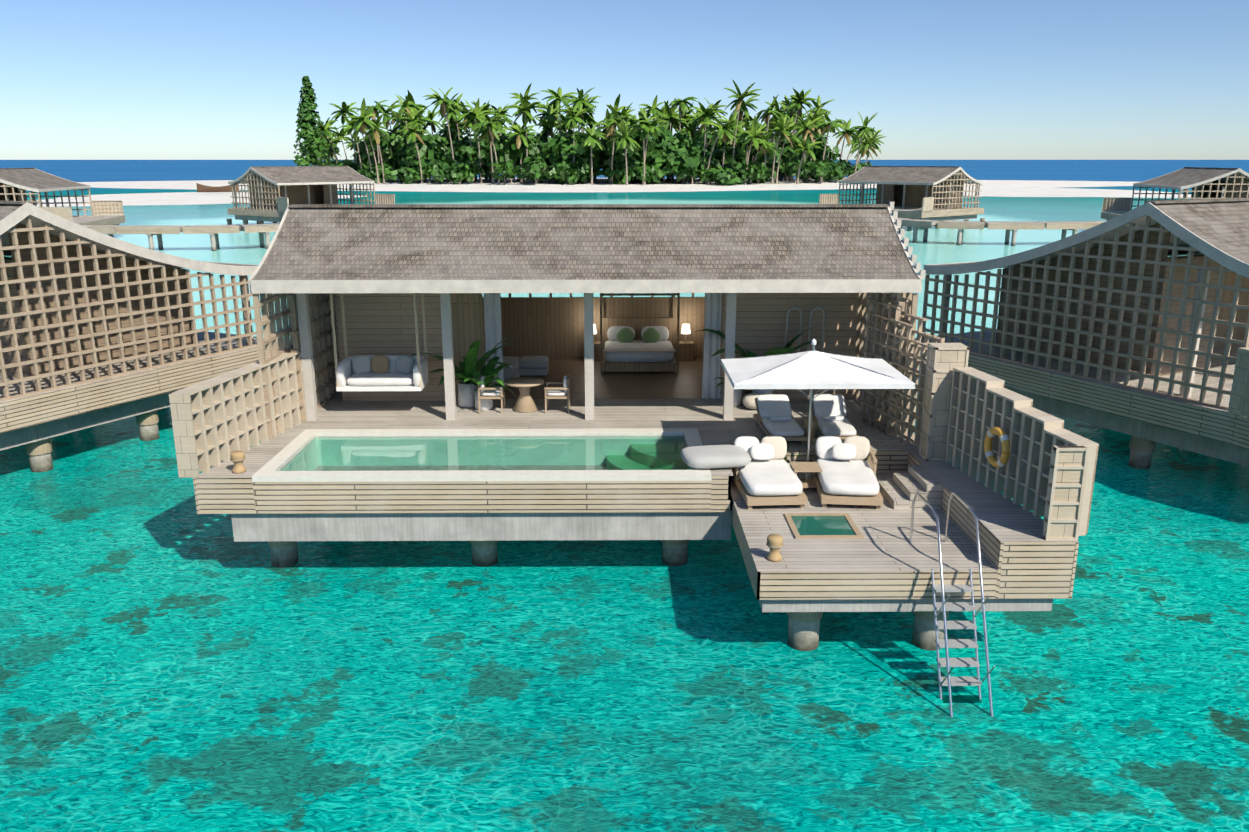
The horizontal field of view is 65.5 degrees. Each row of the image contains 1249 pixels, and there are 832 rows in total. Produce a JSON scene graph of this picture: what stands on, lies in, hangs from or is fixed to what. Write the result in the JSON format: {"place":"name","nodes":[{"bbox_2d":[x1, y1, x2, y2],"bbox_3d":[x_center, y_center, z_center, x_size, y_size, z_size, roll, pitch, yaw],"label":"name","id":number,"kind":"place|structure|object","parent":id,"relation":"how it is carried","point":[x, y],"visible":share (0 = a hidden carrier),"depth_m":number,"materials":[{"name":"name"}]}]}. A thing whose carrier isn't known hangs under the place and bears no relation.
{"place":"outdoors","nodes":[
{"label":"outdoors","id":0,"kind":"place"},
{"bbox_2d":[0,183,48,206],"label":"villa walls","id":1,"kind":"structure","parent":0,"point":[10,197],"depth_m":100.73,"materials":[{"name":"brown wood"}]},
{"bbox_2d":[0,168,89,191],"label":"roof","id":2,"kind":"structure","parent":1,"relation":"on","point":[33,179],"depth_m":95.79,"materials":[{"name":"grey wood"}]},
{"bbox_2d":[39,200,124,224],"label":"villa deck","id":3,"kind":"structure","parent":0,"point":[101,209],"depth_m":102.50,"materials":[{"name":"beige wood"}]},
{"bbox_2d":[0,183,92,215],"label":"lattice wall","id":4,"kind":"structure","parent":3,"relation":"on","point":[39,196],"depth_m":103.17,"materials":[{"name":"brown wood"}]},
{"bbox_2d":[0,223,253,378],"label":"neighbour walls","id":5,"kind":"structure","parent":0,"point":[17,307],"depth_m":27.98,"materials":[{"name":"brown wood"}]},
{"bbox_2d":[0,200,257,275],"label":"neighbour roof","id":6,"kind":"structure","parent":5,"relation":"on","point":[13,213],"depth_m":26.87,"materials":[{"name":"grey wood"}]},
{"bbox_2d":[233,175,352,209],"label":"villa walls","id":7,"kind":"structure","parent":0,"point":[313,194],"depth_m":124.17,"materials":[{"name":"wood"}]},
{"bbox_2d":[228,166,374,185],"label":"roof","id":8,"kind":"structure","parent":7,"relation":"on","point":[296,175],"depth_m":119.31,"materials":[{"name":"grey wood"}]},
{"bbox_2d":[227,194,394,221],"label":"villa deck","id":9,"kind":"structure","parent":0,"point":[259,215],"depth_m":117.83,"materials":[{"name":"beige wood"}]},
{"bbox_2d":[229,171,375,210],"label":"lattice wall","id":10,"kind":"structure","parent":9,"relation":"on","point":[278,192],"depth_m":118.00,"materials":[{"name":"beige wood"}]},
{"bbox_2d":[280,436,691,470],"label":"pool water","id":11,"kind":"structure","parent":0,"point":[463,466],"depth_m":20.49,"materials":[{"name":"green liquid"}]},
{"bbox_2d":[483,293,503,388],"bbox_3d":[-3.289,-1.755,24.456,0.483,2.730,0.109,0,15,-1],"label":"curtain","id":12,"kind":"object","parent":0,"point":[492,319],"visible":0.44,"depth_m":24.33,"materials":[{"name":"grey fabric"}]},
{"bbox_2d":[334,293,858,400],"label":"villa walls","id":13,"kind":"structure","parent":0,"point":[550,327],"depth_m":24.59,"materials":[{"name":"brown wood"}]},
{"bbox_2d":[248,202,925,293],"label":"roof","id":14,"kind":"structure","parent":13,"relation":"on","point":[586,248],"depth_m":21.72,"materials":[{"name":"grey wood"}]},
{"bbox_2d":[329,293,428,390],"bbox_3d":[-5.828,-1.914,23.199,2.020,2.480,1.010,0,15,-1],"label":"swing sofa","id":15,"kind":"object","parent":14,"relation":"hanging from","point":[381,373],"visible":1,"depth_m":23.23,"materials":[{"name":"white fabric"}]},
{"bbox_2d":[701,293,721,398],"bbox_3d":[2.211,-1.768,24.506,0.483,2.730,0.109,0,15,-1],"label":"curtain","id":16,"kind":"object","parent":14,"relation":"hanging from","point":[712,341],"visible":0.88,"depth_m":24.51,"materials":[{"name":"grey fabric"}]},
{"bbox_2d":[784,306,802,352],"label":"decorative arch","id":17,"kind":"structure","parent":13,"relation":"attached to","point":[800,325],"depth_m":24.13,"materials":[{"name":"grey metal"}]},
{"bbox_2d":[807,306,825,351],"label":"decorative arch","id":18,"kind":"structure","parent":13,"relation":"attached to","point":[823,326],"depth_m":24.15,"materials":[{"name":"grey metal"}]},
{"bbox_2d":[77,178,1137,191],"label":"sandy beach","id":19,"kind":"structure","parent":0,"point":[600,185],"depth_m":282.26,"materials":[{"name":"white sand"}]},
{"bbox_2d":[293,76,871,185],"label":"island trees","id":20,"kind":"object","parent":19,"relation":"on","point":[680,157],"visible":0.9,"depth_m":290.60,"materials":[{"name":"green plant"}]},
{"bbox_2d":[317,79,883,184],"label":"palm trees","id":21,"kind":"object","parent":19,"relation":"on","point":[755,133],"visible":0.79,"depth_m":292.24,"materials":[{"name":"green plant"}]},
{"bbox_2d":[0,160,1248,831],"bbox_3d":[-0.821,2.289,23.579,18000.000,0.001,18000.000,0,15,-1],"label":"ocean water","id":22,"kind":"structure","parent":0,"point":[172,658],"depth_m":16.23,"materials":[{"name":"teal liquid"}]},
{"bbox_2d":[25,410,159,472],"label":"support pilings","id":23,"kind":"object","parent":22,"relation":"in","point":[39,454],"visible":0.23,"depth_m":26.54,"materials":[{"name":"concrete"}]},
{"bbox_2d":[0,332,284,450],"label":"neighbour deck","id":24,"kind":"structure","parent":23,"relation":"on","point":[38,417],"depth_m":27.38,"materials":[{"name":"wood"}]},
{"bbox_2d":[0,216,270,401],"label":"lattice wall","id":25,"kind":"structure","parent":24,"relation":"on","point":[10,315],"depth_m":26.81,"materials":[{"name":"beige wood"}]},
{"bbox_2d":[82,223,279,250],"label":"jetty","id":26,"kind":"object","parent":22,"relation":"in","point":[150,231],"visible":0.25,"depth_m":89.60,"materials":[{"name":"wood"}]},
{"bbox_2d":[227,219,276,224],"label":"pier posts","id":27,"kind":"object","parent":22,"relation":"in","point":[229,221],"visible":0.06,"depth_m":121.30,"materials":[{"name":"wood"}]},
{"bbox_2d":[267,540,948,650],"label":"support pilings","id":28,"kind":"object","parent":22,"relation":"in","point":[803,630],"visible":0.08,"depth_m":17.01,"materials":[{"name":"grey concrete"}]},
{"bbox_2d":[32,187,1190,206],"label":"sand banks","id":29,"kind":"object","parent":22,"relation":"in","point":[184,198],"visible":0.23,"depth_m":219.46,"materials":[{"name":"white sand"}]},
{"bbox_2d":[196,183,237,191],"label":"boat","id":30,"kind":"object","parent":29,"relation":"on","point":[204,188],"visible":0.81,"depth_m":229.10,"materials":[{"name":"brown wood"}]},
{"bbox_2d":[819,194,983,220],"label":"villa deck","id":31,"kind":"structure","parent":22,"relation":"in","point":[925,211],"depth_m":117.74,"materials":[{"name":"beige wood"}]},
{"bbox_2d":[838,171,981,210],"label":"lattice screen","id":32,"kind":"object","parent":31,"relation":"on","point":[932,192],"visible":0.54,"depth_m":118.77,"materials":[{"name":"beige wood"}]},
{"bbox_2d":[894,217,1105,245],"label":"jetty","id":33,"kind":"object","parent":22,"relation":"in","point":[1014,227],"visible":0.4,"depth_m":95.41,"materials":[{"name":"wood"}]},
{"bbox_2d":[1045,412,1155,468],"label":"neighbour piles","id":34,"kind":"object","parent":22,"relation":"in","point":[1141,451],"visible":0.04,"depth_m":26.64,"materials":[{"name":"concrete"}]},
{"bbox_2d":[915,330,1248,466],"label":"neighbour deck","id":35,"kind":"structure","parent":34,"relation":"on","point":[1222,434],"depth_m":26.26,"materials":[{"name":"wood"}]},
{"bbox_2d":[921,216,1248,410],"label":"lattice screen","id":36,"kind":"object","parent":35,"relation":"on","point":[1200,301],"visible":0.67,"depth_m":26.27,"materials":[{"name":"beige wood"}]},
{"bbox_2d":[0,0,1248,159],"label":"sky","id":37,"kind":"structure","parent":0,"point":[80,79],"materials":[{"name":"blue"}]},
{"bbox_2d":[193,391,1078,611],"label":"villa deck","id":38,"kind":"structure","parent":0,"point":[884,565],"depth_m":18.92,"materials":[{"name":"beige wood"}]},
{"bbox_2d":[230,451,245,473],"bbox_3d":[-7.574,0.902,19.050,0.291,0.400,0.284,0,15,-1],"label":"stool","id":39,"kind":"object","parent":38,"relation":"on","point":[237,458],"visible":1,"depth_m":18.98,"materials":[{"name":"wood"}]},
{"bbox_2d":[169,350,306,477],"bbox_3d":[-8.030,-0.159,20.607,0.385,1.655,4.407,3,15,10],"label":"fence","id":40,"kind":"object","parent":38,"relation":"on","point":[216,420],"visible":0.9,"depth_m":19.86,"materials":[{"name":"brown wood"}]},
{"bbox_2d":[408,334,518,407],"bbox_3d":[-3.866,-1.192,24.036,2.481,1.896,2.431,4,15,15],"label":"potted palm","id":41,"kind":"object","parent":38,"relation":"on","point":[466,395],"visible":0.67,"depth_m":23.90,"materials":[{"name":"plant"}]},
{"bbox_2d":[252,428,711,481],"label":"pool","id":42,"kind":"structure","parent":38,"relation":"in","point":[269,471],"depth_m":21.77,"materials":[{"name":"tile"}]},
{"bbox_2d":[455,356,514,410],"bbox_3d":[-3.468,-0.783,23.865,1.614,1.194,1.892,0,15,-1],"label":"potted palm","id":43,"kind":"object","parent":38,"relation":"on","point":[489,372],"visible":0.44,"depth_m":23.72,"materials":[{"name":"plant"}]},
{"bbox_2d":[478,374,505,413],"bbox_3d":[-3.229,-0.539,23.635,0.580,0.840,0.660,0,15,-1],"label":"chair","id":44,"kind":"object","parent":38,"relation":"on","point":[493,393],"visible":0.83,"depth_m":23.39,"materials":[{"name":"brown wood"}]},
{"bbox_2d":[484,350,548,386],"bbox_3d":[-3.037,-1.454,27.010,1.720,0.780,2.310,0,15,-1],"label":"sofa","id":45,"kind":"object","parent":38,"relation":"on","point":[531,365],"visible":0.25,"depth_m":27.33,"materials":[{"name":"grey fabric"}]},
{"bbox_2d":[505,377,543,412],"bbox_3d":[-2.429,-0.496,23.706,0.960,0.720,0.960,0,15,-1],"label":"dining table","id":46,"kind":"object","parent":38,"relation":"on","point":[525,403],"visible":1,"depth_m":23.57,"materials":[{"name":"brown wood"}]},
{"bbox_2d":[545,374,569,413],"bbox_3d":[-1.629,-0.543,23.649,0.580,0.840,0.660,0,15,-1],"label":"chair","id":47,"kind":"object","parent":38,"relation":"on","point":[563,392],"visible":1,"depth_m":23.40,"materials":[{"name":"brown wood"}]},
{"bbox_2d":[252,293,917,437],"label":"lattice wall","id":48,"kind":"structure","parent":38,"relation":"on","point":[284,312],"depth_m":22.36,"materials":[{"name":"beige wood"}]},
{"bbox_2d":[296,293,875,420],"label":"columns","id":49,"kind":"structure","parent":38,"relation":"on","point":[304,323],"depth_m":22.48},
{"bbox_2d":[584,324,599,360],"bbox_3d":[-0.987,-2.245,29.567,0.500,1.100,0.440,0,15,-1],"label":"nightstand with lamp","id":50,"kind":"object","parent":38,"relation":"on","point":[596,350],"visible":0.21,"depth_m":29.43,"materials":[{"name":"brown wood"}]},
{"bbox_2d":[680,445,750,468],"bbox_3d":[1.832,0.813,19.542,1.350,0.280,0.993,-2,15,-8],"label":"cushion","id":51,"kind":"object","parent":38,"relation":"on","point":[714,456],"visible":0.98,"depth_m":19.19,"materials":[{"name":"grey fabric"}]},
{"bbox_2d":[712,377,741,405],"bbox_3d":[2.722,-0.650,24.083,1.015,0.824,0.940,-9,17,-30],"label":"potted palm","id":52,"kind":"object","parent":38,"relation":"on","point":[737,398],"visible":0.33,"depth_m":24.09,"materials":[{"name":"ceramic"}]},
{"bbox_2d":[742,393,761,408],"bbox_3d":[3.220,-0.361,23.900,0.640,0.360,0.632,0,15,-1],"label":"pouf","id":53,"kind":"object","parent":38,"relation":"on","point":[748,400],"visible":0.67,"depth_m":23.70,"materials":[{"name":"beige fabric"}]},
{"bbox_2d":[697,327,819,394],"bbox_3d":[3.682,-1.355,24.335,2.743,2.058,2.859,-13,20,-41],"label":"banana plant","id":54,"kind":"object","parent":38,"relation":"on","point":[787,348],"visible":0.25,"depth_m":23.99,"materials":[{"name":"green plant"}]},
{"bbox_2d":[730,436,807,509],"bbox_3d":[2.819,1.069,19.313,1.180,0.942,2.060,-1,15,-3],"label":"daybed","id":55,"kind":"object","parent":38,"relation":"on","point":[766,475],"visible":0.83,"depth_m":19.00,"materials":[{"name":"white fabric"}]},
{"bbox_2d":[766,534,783,561],"bbox_3d":[2.496,2.190,16.137,0.291,0.400,0.284,0,15,-1],"label":"bollard","id":56,"kind":"object","parent":38,"relation":"on","point":[774,543],"visible":1,"depth_m":16.06,"materials":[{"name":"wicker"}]},
{"bbox_2d":[753,394,806,445],"bbox_3d":[3.442,0.065,21.584,0.780,0.722,2.000,-1,15,-3],"label":"lounger","id":57,"kind":"object","parent":38,"relation":"on","point":[773,416],"visible":0.94,"depth_m":21.70,"materials":[{"name":"white fabric"}]},
{"bbox_2d":[784,438,802,465],"bbox_3d":[3.241,0.876,20.336,1.018,0.791,0.491,5,16,19],"label":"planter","id":58,"kind":"object","parent":38,"relation":"on","point":[786,460],"visible":0.19,"depth_m":20.31,"materials":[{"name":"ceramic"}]},
{"bbox_2d":[790,462,821,487],"bbox_3d":[3.633,1.244,19.518,0.550,0.500,0.550,0,15,-1],"label":"side table","id":59,"kind":"object","parent":38,"relation":"on","point":[814,467],"visible":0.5,"depth_m":19.42,"materials":[{"name":"brown wood"}]},
{"bbox_2d":[803,443,818,474],"bbox_3d":[4.161,0.815,20.426,0.905,0.864,0.670,5,16,17],"label":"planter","id":60,"kind":"object","parent":38,"relation":"on","point":[810,473],"visible":0.1,"depth_m":20.37,"materials":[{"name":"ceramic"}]},
{"bbox_2d":[721,339,914,478],"bbox_3d":[3.806,-0.125,19.882,3.474,2.960,2.420,0,15,-1],"label":"umbrella","id":61,"kind":"object","parent":38,"relation":"on","point":[813,369],"visible":0.98,"depth_m":19.07,"materials":[{"name":"white fabric"}]},
{"bbox_2d":[784,513,863,538],"bbox_3d":[3.592,1.986,17.615,1.200,0.030,1.200,0,15,-1],"label":"deck floor window","id":62,"kind":"structure","parent":38,"relation":"in","point":[822,525],"depth_m":17.58,"materials":[{"name":"teal glass"}]},
{"bbox_2d":[811,394,857,438],"bbox_3d":[4.641,0.062,21.595,0.780,0.722,2.000,1,15,2],"label":"lounger","id":63,"kind":"object","parent":38,"relation":"on","point":[829,412],"visible":0.77,"depth_m":21.84,"materials":[{"name":"white fabric"}]},
{"bbox_2d":[812,435,882,509],"bbox_3d":[4.430,1.065,19.327,1.180,0.942,2.060,1,15,5],"label":"daybed","id":64,"kind":"object","parent":38,"relation":"on","point":[848,466],"visible":0.98,"depth_m":19.21,"materials":[{"name":"white fabric"}]},
{"bbox_2d":[859,293,969,460],"bbox_3d":[6.204,-1.108,20.932,0.749,3.322,3.448,-3,15,-11],"label":"screen","id":65,"kind":"object","parent":38,"relation":"on","point":[939,362],"visible":0.83,"depth_m":20.46,"materials":[{"name":"brown wood"}]},
{"bbox_2d":[909,492,994,716],"bbox_3d":[5.303,3.435,15.751,0.664,3.810,2.941,0,15,-1],"label":"pool ladder","id":66,"kind":"object","parent":38,"relation":"attached to","point":[946,643],"visible":0.81,"depth_m":15.45,"materials":[{"name":"silver metal"}]},
{"bbox_2d":[945,367,1098,539],"bbox_3d":[7.037,0.516,17.469,0.786,1.955,4.279,-1,15,-4],"label":"fence","id":67,"kind":"object","parent":38,"relation":"on","point":[1047,471],"visible":0.96,"depth_m":17.01,"materials":[{"name":"brown wood"}]},
{"bbox_2d":[984,427,1009,467],"bbox_3d":[6.677,0.558,17.413,0.150,0.736,0.738,-3,15,-9],"label":"life ring","id":68,"kind":"object","parent":67,"relation":"attached to","point":[1002,460],"visible":1,"depth_m":17.30,"materials":[{"name":"yellow"}]},
{"bbox_2d":[600,293,679,373],"bbox_3d":[0.421,-2.612,28.610,2.240,2.300,2.300,0,15,-1],"label":"bed","id":69,"kind":"object","parent":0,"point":[636,344],"visible":0.98,"depth_m":28.18,"materials":[{"name":"white fabric"}]},
{"bbox_2d":[679,324,693,360],"bbox_3d":[1.863,-2.252,29.593,0.500,1.100,0.440,0,15,-1],"label":"nightstand with lamp","id":70,"kind":"object","parent":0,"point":[686,350],"visible":0.98,"depth_m":29.44,"materials":[{"name":"brown wood"}]},
{"bbox_2d":[803,417,817,442],"bbox_3d":[4.046,0.298,21.134,0.336,0.500,0.328,0,15,-1],"label":"side table","id":71,"kind":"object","parent":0,"point":[814,423],"depth_m":21.04,"materials":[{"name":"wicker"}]},
{"bbox_2d":[860,174,977,208],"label":"villa walls","id":72,"kind":"structure","parent":0,"point":[906,195],"depth_m":124.94,"materials":[{"name":"brown wood"}]},
{"bbox_2d":[839,166,982,184],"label":"roof","id":73,"kind":"structure","parent":72,"relation":"on","point":[917,175],"depth_m":119.99,"materials":[{"name":"grey wood"}]},
{"bbox_2d":[938,223,1248,396],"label":"neighbour walls","id":74,"kind":"structure","parent":0,"point":[1207,311],"depth_m":28.09,"materials":[{"name":"brown wood"}]},
{"bbox_2d":[923,198,1248,277],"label":"neighbour roof","id":75,"kind":"structure","parent":74,"relation":"on","point":[1217,230],"depth_m":25.30,"materials":[{"name":"grey wood"}]},
{"bbox_2d":[1101,198,1131,220],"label":"wall","id":76,"kind":"structure","parent":0,"point":[1114,207],"depth_m":112.23,"materials":[{"name":"beige wood"}]},
{"bbox_2d":[1130,173,1248,209],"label":"lattice screen","id":77,"kind":"object","parent":76,"relation":"on","point":[1202,191],"visible":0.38,"depth_m":97.59,"materials":[{"name":"beige wood"}]},
{"bbox_2d":[1171,173,1248,199],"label":"villa walls","id":78,"kind":"structure","parent":0,"point":[1222,188],"depth_m":101.00,"materials":[{"name":"brown wood"}]},
{"bbox_2d":[1133,167,1248,189],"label":"roof","id":79,"kind":"structure","parent":78,"relation":"on","point":[1185,178],"depth_m":102.41,"materials":[{"name":"grey wood"}]}
]}

